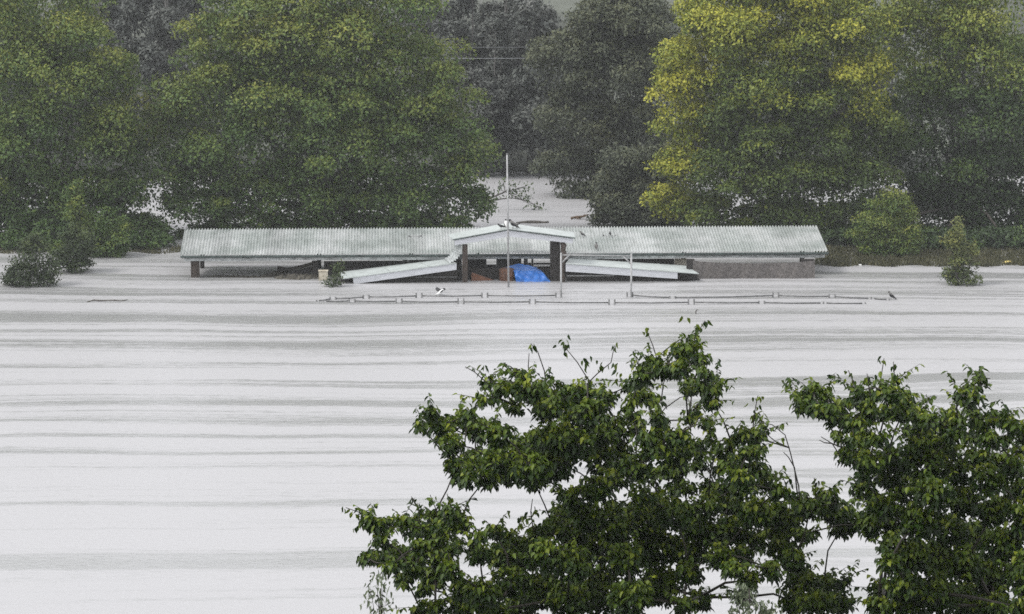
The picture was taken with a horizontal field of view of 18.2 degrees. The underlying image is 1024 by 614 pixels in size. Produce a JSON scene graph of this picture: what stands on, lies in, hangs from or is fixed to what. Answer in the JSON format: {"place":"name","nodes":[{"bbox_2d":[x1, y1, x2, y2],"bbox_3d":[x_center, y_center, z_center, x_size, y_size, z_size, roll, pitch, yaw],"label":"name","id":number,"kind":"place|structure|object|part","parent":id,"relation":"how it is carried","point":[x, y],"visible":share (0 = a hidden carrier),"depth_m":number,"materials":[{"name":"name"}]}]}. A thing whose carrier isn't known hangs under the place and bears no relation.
{"place":"outdoors","nodes":[
{"label":"outdoors","id":0,"kind":"place"},
{"bbox_2d":[447,58,519,58],"bbox_3d":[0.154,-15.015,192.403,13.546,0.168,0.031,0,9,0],"label":"power wire","id":1,"kind":"object","parent":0,"point":[487,58],"visible":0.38,"depth_m":192.40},
{"bbox_2d":[0,171,1023,613],"bbox_3d":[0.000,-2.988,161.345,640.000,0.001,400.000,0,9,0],"label":"water","id":2,"kind":"structure","parent":0,"point":[176,437],"depth_m":121.14,"materials":[{"name":"liquid"}]},
{"bbox_2d":[0,230,62,286],"bbox_3d":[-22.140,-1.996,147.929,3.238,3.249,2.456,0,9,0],"label":"dark shrub","id":3,"kind":"object","parent":2,"relation":"in","point":[14,273],"visible":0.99,"depth_m":147.62,"materials":[{"name":"green plant"}]},
{"bbox_2d":[47,221,99,273],"bbox_3d":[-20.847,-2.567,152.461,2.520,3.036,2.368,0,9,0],"label":"dense shrub","id":4,"kind":"object","parent":2,"relation":"in","point":[79,252],"visible":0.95,"depth_m":152.16,"materials":[{"name":"green plant"}]},
{"bbox_2d":[0,0,177,249],"bbox_3d":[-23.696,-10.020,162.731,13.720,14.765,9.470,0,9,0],"label":"broad tree","id":5,"kind":"object","parent":2,"relation":"in","point":[31,57],"visible":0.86,"depth_m":161.98,"materials":[{"name":"green plant"}]},
{"bbox_2d":[0,244,180,253],"bbox_3d":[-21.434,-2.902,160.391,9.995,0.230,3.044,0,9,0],"label":"drowned grass","id":6,"kind":"structure","parent":2,"relation":"in","point":[172,249],"depth_m":159.83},
{"bbox_2d":[47,176,134,257],"bbox_3d":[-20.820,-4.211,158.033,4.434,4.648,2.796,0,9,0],"label":"tall shrub","id":7,"kind":"object","parent":2,"relation":"in","point":[111,238],"visible":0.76,"depth_m":157.61,"materials":[{"name":"green plant"}]},
{"bbox_2d":[87,299,127,301],"bbox_3d":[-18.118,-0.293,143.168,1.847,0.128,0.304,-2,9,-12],"label":"driftwood branch","id":8,"kind":"object","parent":2,"relation":"on","point":[106,300],"visible":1,"depth_m":143.17,"materials":[{"name":"grey wood"}]},
{"bbox_2d":[206,275,275,277],"bbox_3d":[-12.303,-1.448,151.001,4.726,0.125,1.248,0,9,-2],"label":"debris raft","id":9,"kind":"object","parent":2,"relation":"on","point":[243,276],"visible":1,"depth_m":150.84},
{"bbox_2d":[262,262,311,274],"bbox_3d":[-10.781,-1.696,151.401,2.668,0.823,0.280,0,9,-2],"label":"collapsed boarding","id":10,"kind":"object","parent":2,"relation":"in","point":[285,270],"visible":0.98,"depth_m":151.45,"materials":[{"name":"black wood"}]},
{"bbox_2d":[274,273,318,279],"bbox_3d":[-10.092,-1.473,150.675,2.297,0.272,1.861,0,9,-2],"label":"debris mound","id":11,"kind":"object","parent":2,"relation":"on","point":[296,276],"visible":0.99,"depth_m":150.31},
{"bbox_2d":[129,0,504,239],"bbox_3d":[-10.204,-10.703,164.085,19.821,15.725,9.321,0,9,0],"label":"spreading tree","id":12,"kind":"object","parent":2,"relation":"in","point":[356,107],"visible":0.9,"depth_m":163.13,"materials":[{"name":"green plant"}]},
{"bbox_2d":[318,270,327,280],"bbox_3d":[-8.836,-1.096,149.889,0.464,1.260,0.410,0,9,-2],"label":"meter cabinet","id":13,"kind":"object","parent":2,"relation":"in","point":[323,273],"visible":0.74,"depth_m":149.65,"materials":[{"name":"beige metal"}]},
{"bbox_3d":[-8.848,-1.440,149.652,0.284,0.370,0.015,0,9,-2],"label":"door","id":14,"kind":"part","parent":13,"relation":"part of","materials":[{"name":"beige metal"}]},
{"bbox_2d":[320,258,346,287],"bbox_3d":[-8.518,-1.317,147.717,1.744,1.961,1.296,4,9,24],"label":"weedy plant","id":15,"kind":"object","parent":2,"relation":"in","point":[337,267],"visible":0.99,"depth_m":147.60,"materials":[{"name":"green plant"}]},
{"bbox_2d":[316,292,556,301],"bbox_3d":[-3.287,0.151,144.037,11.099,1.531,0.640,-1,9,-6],"label":"yard fence","id":16,"kind":"object","parent":2,"relation":"in","point":[415,296],"visible":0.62,"depth_m":144.12,"materials":[{"name":"grey metal"}]},
{"bbox_2d":[435,287,444,294],"bbox_3d":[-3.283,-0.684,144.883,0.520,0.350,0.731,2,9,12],"label":"bird","id":17,"kind":"object","parent":2,"relation":"on","point":[439,290],"visible":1,"depth_m":144.87},
{"bbox_2d":[471,273,492,280],"bbox_3d":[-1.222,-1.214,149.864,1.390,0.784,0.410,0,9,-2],"label":"timber stack","id":18,"kind":"object","parent":2,"relation":"in","point":[475,277],"visible":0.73,"depth_m":149.68,"materials":[{"name":"brown wood"}]},
{"bbox_2d":[180,223,828,283],"bbox_3d":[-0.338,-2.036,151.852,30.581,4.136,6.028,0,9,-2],"label":"stable block","id":19,"kind":"structure","parent":2,"relation":"in","point":[458,245],"depth_m":151.31,"materials":[{"name":"weathered steel"},{"name":"dark timber"},{"name":"purple brown masonry"}]},
{"bbox_2d":[509,219,518,227],"bbox_3d":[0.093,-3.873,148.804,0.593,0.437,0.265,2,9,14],"label":"bird","id":20,"kind":"object","parent":19,"relation":"on","point":[512,223],"visible":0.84,"depth_m":148.76},
{"bbox_2d":[499,267,514,280],"bbox_3d":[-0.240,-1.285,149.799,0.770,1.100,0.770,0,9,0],"label":"rusty drum","id":21,"kind":"object","parent":2,"relation":"in","point":[503,274],"visible":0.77,"depth_m":149.48,"materials":[{"name":"metal"}]},
{"bbox_2d":[506,153,509,286],"bbox_3d":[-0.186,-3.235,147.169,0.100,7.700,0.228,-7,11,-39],"label":"flagpole","id":22,"kind":"object","parent":2,"relation":"in","point":[508,281],"visible":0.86,"depth_m":147.06,"materials":[{"name":"grey metal"}]},
{"bbox_2d":[486,177,546,209],"bbox_3d":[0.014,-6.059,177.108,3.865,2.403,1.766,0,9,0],"label":"leaning sapling","id":23,"kind":"object","parent":2,"relation":"in","point":[513,190],"visible":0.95,"depth_m":177.03,"materials":[{"name":"green plant"}]},
{"bbox_2d":[509,264,549,281],"bbox_3d":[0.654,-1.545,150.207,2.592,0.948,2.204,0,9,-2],"label":"tarpaulin","id":24,"kind":"object","parent":2,"relation":"on","point":[525,273],"visible":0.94,"depth_m":149.41,"materials":[{"name":"blue plastic"}]},
{"bbox_2d":[516,220,548,222],"bbox_3d":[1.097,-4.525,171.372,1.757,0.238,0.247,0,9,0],"label":"driftwood log","id":25,"kind":"object","parent":2,"relation":"on","point":[532,221],"visible":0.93,"depth_m":171.29,"materials":[{"name":"wood"}]},
{"bbox_2d":[571,214,587,219],"bbox_3d":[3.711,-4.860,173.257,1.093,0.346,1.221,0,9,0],"label":"branch pile","id":26,"kind":"object","parent":2,"relation":"on","point":[577,217],"visible":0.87,"depth_m":172.93,"materials":[{"name":"wood"}]},
{"bbox_2d":[323,298,865,304],"bbox_3d":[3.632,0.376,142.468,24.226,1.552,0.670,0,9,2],"label":"yard fence","id":27,"kind":"object","parent":2,"relation":"in","point":[457,301],"visible":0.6,"depth_m":142.29,"materials":[{"name":"grey metal"}]},
{"bbox_2d":[560,253,631,297],"bbox_3d":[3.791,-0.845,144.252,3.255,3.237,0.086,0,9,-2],"label":"gate frame","id":28,"kind":"object","parent":2,"relation":"in","point":[624,257],"visible":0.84,"depth_m":144.07,"materials":[{"name":"white metal"}]},
{"bbox_2d":[521,0,707,199],"bbox_3d":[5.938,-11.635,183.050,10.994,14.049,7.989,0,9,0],"label":"gum tree","id":29,"kind":"object","parent":2,"relation":"on","point":[628,37],"visible":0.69,"depth_m":181.95,"materials":[{"name":"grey plant"}]},
{"bbox_2d":[583,139,685,227],"bbox_3d":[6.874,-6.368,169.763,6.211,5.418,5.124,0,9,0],"label":"willow tree","id":30,"kind":"object","parent":2,"relation":"in","point":[616,198],"visible":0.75,"depth_m":168.78,"materials":[{"name":"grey plant"}]},
{"bbox_2d":[672,278,699,280],"bbox_3d":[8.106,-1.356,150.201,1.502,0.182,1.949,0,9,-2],"label":"debris heap","id":31,"kind":"object","parent":2,"relation":"on","point":[683,279],"visible":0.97,"depth_m":149.66,"materials":[{"name":"grey wood"}]},
{"bbox_2d":[626,292,889,299],"bbox_3d":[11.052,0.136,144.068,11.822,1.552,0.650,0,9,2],"label":"yard fence","id":32,"kind":"object","parent":2,"relation":"in","point":[772,295],"visible":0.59,"depth_m":144.04,"materials":[{"name":"grey metal"}]},
{"bbox_2d":[639,0,915,244],"bbox_3d":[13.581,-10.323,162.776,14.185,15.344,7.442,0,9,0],"label":"yellowing tree","id":33,"kind":"object","parent":2,"relation":"in","point":[726,40],"visible":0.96,"depth_m":161.74,"materials":[{"name":"green plant"}]},
{"bbox_2d":[843,185,929,256],"bbox_3d":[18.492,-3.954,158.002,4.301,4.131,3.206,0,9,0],"label":"round bush","id":34,"kind":"object","parent":2,"relation":"on","point":[892,236],"visible":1,"depth_m":157.60,"materials":[{"name":"green plant"}]},
{"bbox_2d":[819,0,1023,249],"bbox_3d":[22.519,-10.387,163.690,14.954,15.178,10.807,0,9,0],"label":"dark tree","id":35,"kind":"object","parent":2,"relation":"on","point":[967,188],"visible":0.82,"depth_m":164.41,"materials":[{"name":"green plant"}]},
{"bbox_2d":[936,215,983,285],"bbox_3d":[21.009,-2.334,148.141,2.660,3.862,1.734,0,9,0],"label":"young sapling","id":36,"kind":"object","parent":2,"relation":"in","point":[956,272],"visible":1,"depth_m":147.97,"materials":[{"name":"green plant"}]},
{"bbox_2d":[3,0,1023,176],"bbox_3d":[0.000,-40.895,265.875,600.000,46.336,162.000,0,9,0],"label":"hillside","id":37,"kind":"structure","parent":0,"point":[561,6],"depth_m":219.51,"materials":[{"name":"green plant"}]},
{"bbox_2d":[0,74,47,162],"bbox_3d":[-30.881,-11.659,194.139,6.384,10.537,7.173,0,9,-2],"label":"tree","id":38,"kind":"object","parent":37,"relation":"on","point":[21,118],"visible":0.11,"depth_m":193.97,"materials":[{"name":"green plant"}]},
{"bbox_2d":[3,0,63,155],"bbox_3d":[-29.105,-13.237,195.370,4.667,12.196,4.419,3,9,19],"label":"tree","id":39,"kind":"object","parent":37,"relation":"on","point":[26,76],"visible":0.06,"depth_m":194.68,"materials":[{"name":"green plant"}]},
{"bbox_2d":[21,40,137,170],"bbox_3d":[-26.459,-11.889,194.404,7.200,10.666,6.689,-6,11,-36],"label":"tree","id":40,"kind":"object","parent":37,"relation":"on","point":[73,130],"visible":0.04,"depth_m":193.56,"materials":[{"name":"green plant"}]},
{"bbox_2d":[44,0,143,44],"bbox_3d":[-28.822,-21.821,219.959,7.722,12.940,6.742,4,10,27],"label":"tree","id":41,"kind":"object","parent":37,"relation":"on","point":[121,4],"visible":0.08,"depth_m":219.09,"materials":[{"name":"green plant"}]},
{"bbox_2d":[79,0,135,102],"bbox_3d":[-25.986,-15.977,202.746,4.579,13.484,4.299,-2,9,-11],"label":"tree","id":42,"kind":"object","parent":37,"relation":"on","point":[115,10],"visible":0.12,"depth_m":202.63,"materials":[{"name":"green plant"}]},
{"bbox_2d":[100,0,160,172],"bbox_3d":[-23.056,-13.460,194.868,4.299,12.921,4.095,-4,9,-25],"label":"tree","id":43,"kind":"object","parent":37,"relation":"on","point":[131,9],"visible":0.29,"depth_m":193.49,"materials":[{"name":"green plant"}]},
{"bbox_2d":[132,0,160,39],"bbox_3d":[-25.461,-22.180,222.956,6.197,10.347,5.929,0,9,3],"label":"tree","id":44,"kind":"object","parent":37,"relation":"on","point":[143,3],"visible":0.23,"depth_m":222.73,"materials":[{"name":"green plant"}]},
{"bbox_2d":[129,0,203,169],"bbox_3d":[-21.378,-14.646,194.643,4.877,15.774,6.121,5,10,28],"label":"tree","id":45,"kind":"object","parent":37,"relation":"on","point":[153,58],"visible":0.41,"depth_m":193.15,"materials":[{"name":"green plant"}]},
{"bbox_2d":[141,0,211,31],"bbox_3d":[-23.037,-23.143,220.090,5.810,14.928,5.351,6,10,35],"label":"tree","id":46,"kind":"object","parent":37,"relation":"on","point":[151,5],"visible":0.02,"depth_m":220.04,"materials":[{"name":"green plant"}]},
{"bbox_2d":[143,0,221,100],"bbox_3d":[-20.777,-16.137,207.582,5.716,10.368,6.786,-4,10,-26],"label":"tree","id":47,"kind":"object","parent":37,"relation":"on","point":[182,13],"visible":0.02,"depth_m":207.19,"materials":[{"name":"green plant"}]},
{"bbox_2d":[177,0,215,63],"bbox_3d":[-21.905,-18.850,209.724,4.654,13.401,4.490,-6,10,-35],"label":"tree","id":48,"kind":"object","parent":37,"relation":"on","point":[190,10],"visible":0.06,"depth_m":209.34,"materials":[{"name":"green plant"}]},
{"bbox_2d":[137,22,263,165],"bbox_3d":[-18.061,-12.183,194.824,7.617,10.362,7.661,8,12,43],"label":"tree","id":49,"kind":"object","parent":37,"relation":"on","point":[187,69],"visible":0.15,"depth_m":193.63,"materials":[{"name":"green plant"}]},
{"bbox_2d":[393,0,450,38],"bbox_3d":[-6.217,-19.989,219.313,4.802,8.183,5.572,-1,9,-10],"label":"tree","id":50,"kind":"object","parent":37,"relation":"on","point":[439,12],"visible":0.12,"depth_m":219.19,"materials":[{"name":"green plant"}]},
{"bbox_2d":[398,0,446,107],"bbox_3d":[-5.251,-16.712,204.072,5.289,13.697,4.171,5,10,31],"label":"tree","id":51,"kind":"object","parent":37,"relation":"on","point":[428,23],"visible":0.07,"depth_m":203.27,"materials":[{"name":"green plant"}]},
{"bbox_2d":[428,0,497,112],"bbox_3d":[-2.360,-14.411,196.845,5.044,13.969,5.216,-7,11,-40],"label":"tree","id":52,"kind":"object","parent":37,"relation":"on","point":[454,27],"visible":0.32,"depth_m":196.51,"materials":[{"name":"green plant"}]},
{"bbox_2d":[437,0,521,105],"bbox_3d":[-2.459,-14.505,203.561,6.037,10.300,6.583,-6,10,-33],"label":"tree","id":53,"kind":"object","parent":37,"relation":"on","point":[484,9],"visible":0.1,"depth_m":202.95,"materials":[{"name":"green plant"}]},
{"bbox_2d":[444,66,529,175],"bbox_3d":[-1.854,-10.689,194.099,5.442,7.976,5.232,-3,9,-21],"label":"tree","id":54,"kind":"object","parent":37,"relation":"on","point":[476,72],"visible":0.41,"depth_m":193.04,"materials":[{"name":"green plant"}]},
{"bbox_2d":[466,14,527,174],"bbox_3d":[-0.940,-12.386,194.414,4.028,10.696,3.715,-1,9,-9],"label":"tree","id":55,"kind":"object","parent":37,"relation":"on","point":[503,50],"visible":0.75,"depth_m":193.96,"materials":[{"name":"green plant"}]},
{"bbox_2d":[465,0,549,56],"bbox_3d":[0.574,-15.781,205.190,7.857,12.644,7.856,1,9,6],"label":"tree","id":56,"kind":"object","parent":37,"relation":"on","point":[478,32],"visible":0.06,"depth_m":202.73,"materials":[{"name":"green plant"}]},
{"bbox_2d":[482,0,535,131],"bbox_3d":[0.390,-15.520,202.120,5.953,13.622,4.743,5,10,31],"label":"tree","id":57,"kind":"object","parent":37,"relation":"on","point":[498,15],"visible":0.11,"depth_m":200.91,"materials":[{"name":"green plant"}]},
{"bbox_2d":[460,0,598,173],"bbox_3d":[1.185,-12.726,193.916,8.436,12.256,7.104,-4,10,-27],"label":"tree","id":58,"kind":"object","parent":37,"relation":"on","point":[530,101],"visible":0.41,"depth_m":193.46,"materials":[{"name":"green plant"}]},
{"bbox_2d":[495,3,604,169],"bbox_3d":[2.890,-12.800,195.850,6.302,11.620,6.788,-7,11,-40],"label":"tree","id":59,"kind":"object","parent":37,"relation":"on","point":[550,12],"visible":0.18,"depth_m":194.95,"materials":[{"name":"green plant"}]},
{"bbox_2d":[588,18,612,90],"bbox_3d":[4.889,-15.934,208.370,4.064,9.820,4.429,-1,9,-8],"label":"tree","id":60,"kind":"object","parent":37,"relation":"on","point":[603,67],"depth_m":208.02,"materials":[{"name":"green plant"}]},
{"bbox_2d":[663,13,732,163],"bbox_3d":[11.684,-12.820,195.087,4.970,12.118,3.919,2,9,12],"label":"tree","id":61,"kind":"object","parent":37,"relation":"on","point":[696,144],"visible":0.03,"depth_m":194.59,"materials":[{"name":"green plant"}]},
{"bbox_2d":[716,54,779,152],"bbox_3d":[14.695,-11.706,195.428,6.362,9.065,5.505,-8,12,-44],"label":"tree","id":62,"kind":"object","parent":37,"relation":"on","point":[754,116],"visible":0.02,"depth_m":194.15,"materials":[{"name":"green plant"}]},
{"bbox_2d":[797,11,842,157],"bbox_3d":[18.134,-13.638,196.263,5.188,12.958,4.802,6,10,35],"label":"tree","id":63,"kind":"object","parent":37,"relation":"on","point":[824,106],"visible":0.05,"depth_m":195.90,"materials":[{"name":"green plant"}]},
{"bbox_2d":[837,33,938,172],"bbox_3d":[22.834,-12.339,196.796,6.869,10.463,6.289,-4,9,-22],"label":"tree","id":64,"kind":"object","parent":37,"relation":"on","point":[889,90],"visible":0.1,"depth_m":195.42,"materials":[{"name":"green plant"}]},
{"bbox_2d":[919,0,995,161],"bbox_3d":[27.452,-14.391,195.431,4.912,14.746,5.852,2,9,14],"label":"tree","id":65,"kind":"object","parent":37,"relation":"on","point":[966,112],"visible":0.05,"depth_m":195.00,"materials":[{"name":"green plant"}]},
{"bbox_2d":[963,30,1023,153],"bbox_3d":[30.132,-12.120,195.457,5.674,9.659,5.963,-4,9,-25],"label":"tree","id":66,"kind":"object","parent":37,"relation":"on","point":[1010,94],"visible":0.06,"depth_m":194.28,"materials":[{"name":"green plant"}]},
{"bbox_2d":[814,244,1023,266],"bbox_3d":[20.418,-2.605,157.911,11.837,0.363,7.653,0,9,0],"label":"drowned grass","id":67,"kind":"structure","parent":0,"point":[838,256],"depth_m":156.40,"materials":[{"name":"green plant"}]},
{"bbox_3d":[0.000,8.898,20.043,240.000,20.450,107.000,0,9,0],"label":"riverbank","id":68,"kind":"structure","parent":0,"visible":0},
{"bbox_2d":[359,565,396,613],"bbox_3d":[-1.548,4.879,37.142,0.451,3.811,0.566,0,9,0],"label":"silvery sapling","id":69,"kind":"object","parent":68,"relation":"on","point":[380,609],"visible":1,"depth_m":36.88,"materials":[{"name":"green plant"}]},
{"bbox_2d":[341,316,903,613],"bbox_3d":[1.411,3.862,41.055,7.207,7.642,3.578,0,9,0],"label":"bushy tree","id":70,"kind":"object","parent":68,"relation":"on","point":[535,459],"visible":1,"depth_m":40.52,"materials":[{"name":"green plant"}]},
{"bbox_2d":[725,577,782,613],"bbox_3d":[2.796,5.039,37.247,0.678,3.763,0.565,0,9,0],"label":"pale plant","id":71,"kind":"object","parent":68,"relation":"on","point":[763,607],"visible":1,"depth_m":36.95,"materials":[{"name":"green plant"}]},
{"bbox_2d":[781,356,1023,613],"bbox_3d":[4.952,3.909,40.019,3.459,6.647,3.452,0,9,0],"label":"leafy tree","id":72,"kind":"object","parent":68,"relation":"on","point":[983,589],"visible":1,"depth_m":39.25,"materials":[{"name":"green plant"}]}
]}

